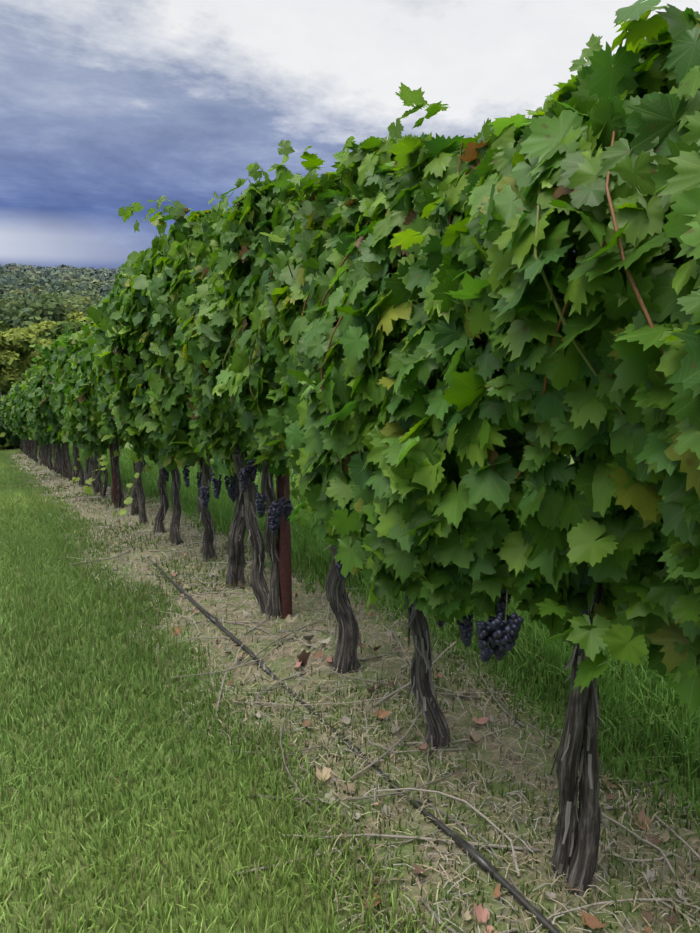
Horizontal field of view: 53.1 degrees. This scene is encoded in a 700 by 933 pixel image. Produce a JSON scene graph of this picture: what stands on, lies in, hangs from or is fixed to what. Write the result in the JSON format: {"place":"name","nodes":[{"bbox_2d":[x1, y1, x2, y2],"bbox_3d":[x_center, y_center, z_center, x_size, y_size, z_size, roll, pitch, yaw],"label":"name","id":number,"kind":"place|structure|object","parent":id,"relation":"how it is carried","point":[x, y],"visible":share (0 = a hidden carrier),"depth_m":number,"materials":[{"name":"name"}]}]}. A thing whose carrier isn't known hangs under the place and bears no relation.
{"place":"outdoors","nodes":[
{"label":"outdoors","id":0,"kind":"place"},
{"bbox_2d":[0,442,699,932],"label":"grass","id":1,"kind":"structure","parent":0,"point":[16,494],"depth_m":2.42,"materials":[{"name":"green plant"}]},
{"bbox_2d":[0,391,699,932],"bbox_3d":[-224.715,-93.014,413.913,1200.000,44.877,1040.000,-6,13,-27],"label":"ground","id":2,"kind":"structure","parent":0,"point":[496,767],"depth_m":2.23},
{"bbox_2d":[0,394,61,449],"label":"shrubs","id":3,"kind":"object","parent":2,"relation":"on","point":[8,440],"visible":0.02,"depth_m":26.74,"materials":[{"name":"green plant"}]},
{"bbox_2d":[0,262,120,328],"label":"hill forest","id":4,"kind":"object","parent":2,"relation":"on","point":[29,294],"visible":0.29,"depth_m":286.16,"materials":[{"name":"green plant"}]},
{"bbox_2d":[30,399,291,618],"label":"trellis posts","id":5,"kind":"object","parent":2,"relation":"on","point":[284,545],"visible":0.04,"depth_m":3.55,"materials":[{"name":"brown wood"}]},
{"bbox_2d":[0,0,699,895],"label":"vine","id":6,"kind":"object","parent":2,"relation":"on","point":[414,460],"depth_m":1.70,"materials":[{"name":"green plant"}]},
{"bbox_2d":[72,451,154,517],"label":"vine leaves","id":7,"kind":"object","parent":6,"relation":"attached to","point":[89,490],"depth_m":6.76,"materials":[{"name":"green plant"}]},
{"bbox_2d":[113,455,611,895],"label":"bark strips","id":8,"kind":"object","parent":6,"relation":"attached to","point":[568,805],"visible":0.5,"depth_m":2.37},
{"bbox_2d":[143,454,589,621],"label":"grape stems","id":9,"kind":"object","parent":6,"relation":"attached to","point":[505,611],"visible":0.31,"depth_m":1.82,"materials":[{"name":"plant"}]},
{"bbox_2d":[140,459,592,661],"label":"grape clusters","id":10,"kind":"object","parent":9,"relation":"on","point":[499,634],"visible":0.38,"depth_m":1.96,"materials":[{"name":"food"}]},
{"bbox_2d":[5,450,699,932],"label":"strip litter","id":11,"kind":"object","parent":2,"relation":"on","point":[427,758],"visible":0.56,"depth_m":2.40,"materials":[{"name":"beige plant"}]},
{"bbox_2d":[147,557,560,932],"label":"drip hose","id":12,"kind":"object","parent":2,"relation":"on","point":[482,861],"visible":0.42,"depth_m":2.02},
{"bbox_2d":[51,482,686,932],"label":"fallen leaves","id":13,"kind":"object","parent":2,"relation":"on","point":[593,922],"visible":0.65,"depth_m":2.18,"materials":[{"name":"brown plant"}]},
{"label":"tree trunks","id":14,"kind":"object","parent":2,"relation":"on","visible":0},
{"bbox_2d":[0,311,93,394],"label":"trees","id":15,"kind":"object","parent":14,"relation":"on","point":[17,353],"visible":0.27,"depth_m":78.77,"materials":[{"name":"green plant"}]},
{"bbox_2d":[0,0,699,268],"label":"sky","id":16,"kind":"structure","parent":0,"point":[106,106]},
{"bbox_3d":[-5.299,-0.923,12.778,0.089,4.070,29.500,-6,13,-27],"label":"trellis","id":17,"kind":"object","parent":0,"visible":0},
{"bbox_2d":[35,131,663,511],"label":"canes","id":18,"kind":"object","parent":17,"relation":"attached to","point":[643,308],"visible":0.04,"depth_m":1.23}
]}

